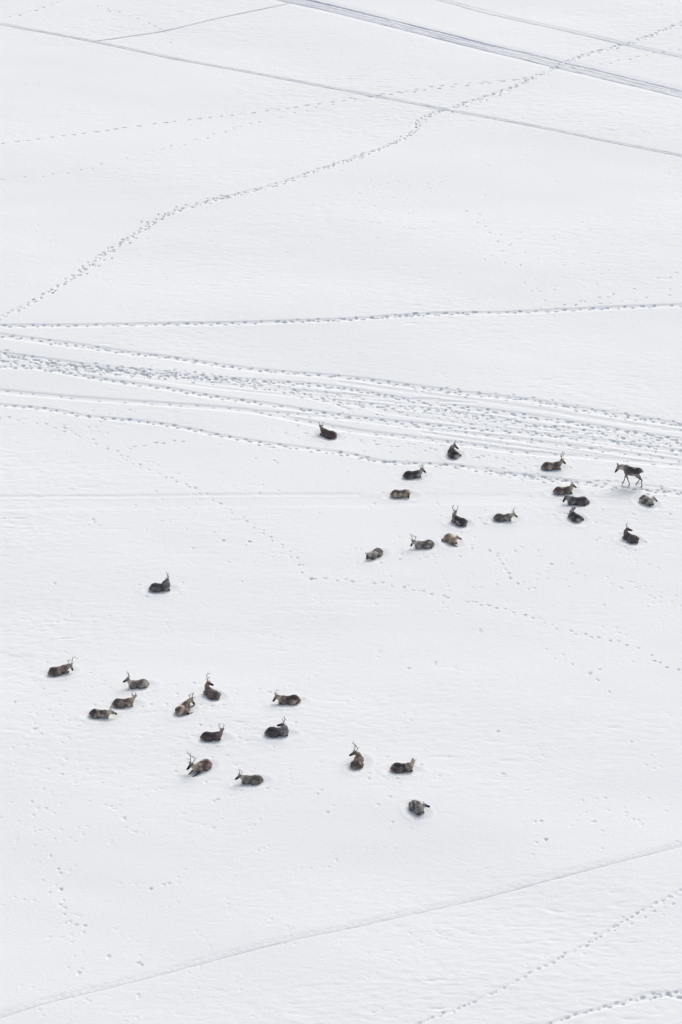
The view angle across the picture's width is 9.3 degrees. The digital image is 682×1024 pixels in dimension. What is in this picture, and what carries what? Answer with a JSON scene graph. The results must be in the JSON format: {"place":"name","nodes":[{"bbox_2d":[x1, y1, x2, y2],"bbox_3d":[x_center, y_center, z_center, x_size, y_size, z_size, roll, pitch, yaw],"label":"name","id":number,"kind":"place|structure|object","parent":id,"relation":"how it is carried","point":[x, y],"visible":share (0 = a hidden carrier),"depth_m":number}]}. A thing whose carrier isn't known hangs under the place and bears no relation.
{"place":"outdoors","nodes":[
{"label":"outdoors","id":0,"kind":"place"},
{"bbox_2d":[0,0,681,1023],"bbox_3d":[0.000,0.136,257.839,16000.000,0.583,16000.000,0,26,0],"label":"snow field","id":1,"kind":"structure","parent":0,"point":[222,292],"depth_m":257.80},
{"bbox_2d":[47,655,75,675],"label":"reindeer","id":2,"kind":"object","parent":1,"relation":"on","point":[58,670],"visible":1,"depth_m":238.86},
{"bbox_2d":[89,704,116,718],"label":"reindeer","id":3,"kind":"object","parent":1,"relation":"on","point":[96,713],"visible":1,"depth_m":233.99},
{"bbox_2d":[112,692,136,707],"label":"reindeer","id":4,"kind":"object","parent":1,"relation":"on","point":[121,703],"visible":1,"depth_m":235.19},
{"bbox_2d":[123,671,149,688],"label":"reindeer","id":5,"kind":"object","parent":1,"relation":"on","point":[140,683],"visible":1,"depth_m":237.22},
{"bbox_2d":[148,572,169,591],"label":"reindeer","id":6,"kind":"object","parent":1,"relation":"on","point":[164,585],"visible":1,"depth_m":248.19},
{"bbox_2d":[175,693,194,714],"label":"reindeer","id":7,"kind":"object","parent":1,"relation":"on","point":[184,707],"visible":1,"depth_m":234.54},
{"bbox_2d":[94,3,291,41],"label":"ski track","id":8,"kind":"structure","parent":1,"relation":"on","point":[194,23],"depth_m":338.63},
{"bbox_2d":[186,753,211,776],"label":"reindeer","id":9,"kind":"object","parent":1,"relation":"on","point":[202,765],"visible":1,"depth_m":228.48},
{"bbox_2d":[203,673,220,699],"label":"reindeer","id":10,"kind":"object","parent":1,"relation":"on","point":[210,693],"visible":1,"depth_m":236.19},
{"bbox_2d":[200,724,223,741],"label":"reindeer","id":11,"kind":"object","parent":1,"relation":"on","point":[208,736],"visible":1,"depth_m":231.67},
{"bbox_2d":[235,769,263,784],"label":"reindeer","id":12,"kind":"object","parent":1,"relation":"on","point":[255,779],"visible":1,"depth_m":227.38},
{"bbox_2d":[264,716,288,737],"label":"reindeer","id":13,"kind":"object","parent":1,"relation":"on","point":[282,730],"visible":1,"depth_m":232.09},
{"bbox_2d":[273,691,300,704],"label":"reindeer","id":14,"kind":"object","parent":1,"relation":"on","point":[294,699],"visible":1,"depth_m":235.47},
{"bbox_2d":[318,422,336,438],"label":"reindeer","id":15,"kind":"object","parent":1,"relation":"on","point":[327,434],"visible":1,"depth_m":267.79},
{"bbox_2d":[0,841,681,1017],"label":"snowmobile trail","id":16,"kind":"object","parent":1,"relation":"on","point":[191,963],"visible":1,"depth_m":213.96},
{"bbox_2d":[0,23,681,156],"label":"snowmobile trail","id":17,"kind":"object","parent":1,"relation":"on","point":[388,98],"visible":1,"depth_m":324.66},
{"bbox_2d":[349,742,363,769],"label":"reindeer","id":18,"kind":"object","parent":1,"relation":"on","point":[357,762],"visible":1,"depth_m":229.07},
{"bbox_2d":[365,548,382,559],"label":"reindeer","id":19,"kind":"object","parent":1,"relation":"on","point":[375,553],"visible":1,"depth_m":251.98},
{"bbox_2d":[390,489,410,498],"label":"reindeer","id":20,"kind":"object","parent":1,"relation":"on","point":[400,493],"visible":1,"depth_m":259.72},
{"bbox_2d":[390,758,416,772],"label":"reindeer","id":21,"kind":"object","parent":1,"relation":"on","point":[396,767],"visible":1,"depth_m":228.52},
{"bbox_2d":[402,464,425,478],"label":"reindeer","id":22,"kind":"object","parent":1,"relation":"on","point":[411,474],"visible":1,"depth_m":262.19},
{"bbox_2d":[408,800,429,814],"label":"reindeer","id":23,"kind":"object","parent":1,"relation":"on","point":[417,806],"visible":1,"depth_m":224.46},
{"bbox_2d":[410,534,434,548],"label":"reindeer","id":24,"kind":"object","parent":1,"relation":"on","point":[426,544],"visible":1,"depth_m":253.14},
{"bbox_2d":[441,533,461,546],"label":"reindeer","id":25,"kind":"object","parent":1,"relation":"on","point":[450,538],"visible":1,"depth_m":253.76},
{"bbox_2d":[448,441,460,458],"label":"reindeer","id":26,"kind":"object","parent":1,"relation":"on","point":[453,452],"visible":1,"depth_m":264.93},
{"bbox_2d":[451,505,467,525],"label":"reindeer","id":27,"kind":"object","parent":1,"relation":"on","point":[459,521],"visible":1,"depth_m":256.13},
{"bbox_2d":[277,0,681,97],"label":"snowmobile trail","id":28,"kind":"object","parent":1,"relation":"on","point":[543,60],"visible":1,"depth_m":333.42},
{"bbox_2d":[493,508,517,521],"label":"reindeer","id":29,"kind":"object","parent":1,"relation":"on","point":[498,517],"visible":1,"depth_m":256.50},
{"bbox_2d":[541,451,565,470],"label":"reindeer","id":30,"kind":"object","parent":1,"relation":"on","point":[550,466],"visible":1,"depth_m":263.08},
{"bbox_2d":[437,0,681,57],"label":"snowmobile trail","id":31,"kind":"object","parent":1,"relation":"on","point":[621,43],"visible":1,"depth_m":337.59},
{"bbox_2d":[553,482,576,494],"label":"reindeer","id":32,"kind":"object","parent":1,"relation":"on","point":[558,490],"visible":1,"depth_m":259.93},
{"bbox_2d":[567,506,583,521],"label":"reindeer","id":33,"kind":"object","parent":1,"relation":"on","point":[573,515],"visible":1,"depth_m":256.59},
{"bbox_2d":[562,495,589,505],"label":"reindeer","id":34,"kind":"object","parent":1,"relation":"on","point":[579,501],"visible":1,"depth_m":258.53},
{"bbox_2d":[615,463,643,486],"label":"reindeer","id":35,"kind":"object","parent":1,"relation":"on","point":[631,471],"visible":1,"depth_m":260.61},
{"bbox_2d":[622,523,638,542],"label":"reindeer","id":36,"kind":"object","parent":1,"relation":"on","point":[629,537],"visible":1,"depth_m":254.01},
{"bbox_2d":[639,495,656,505],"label":"reindeer","id":37,"kind":"object","parent":1,"relation":"on","point":[647,500],"visible":1,"depth_m":258.54}
]}

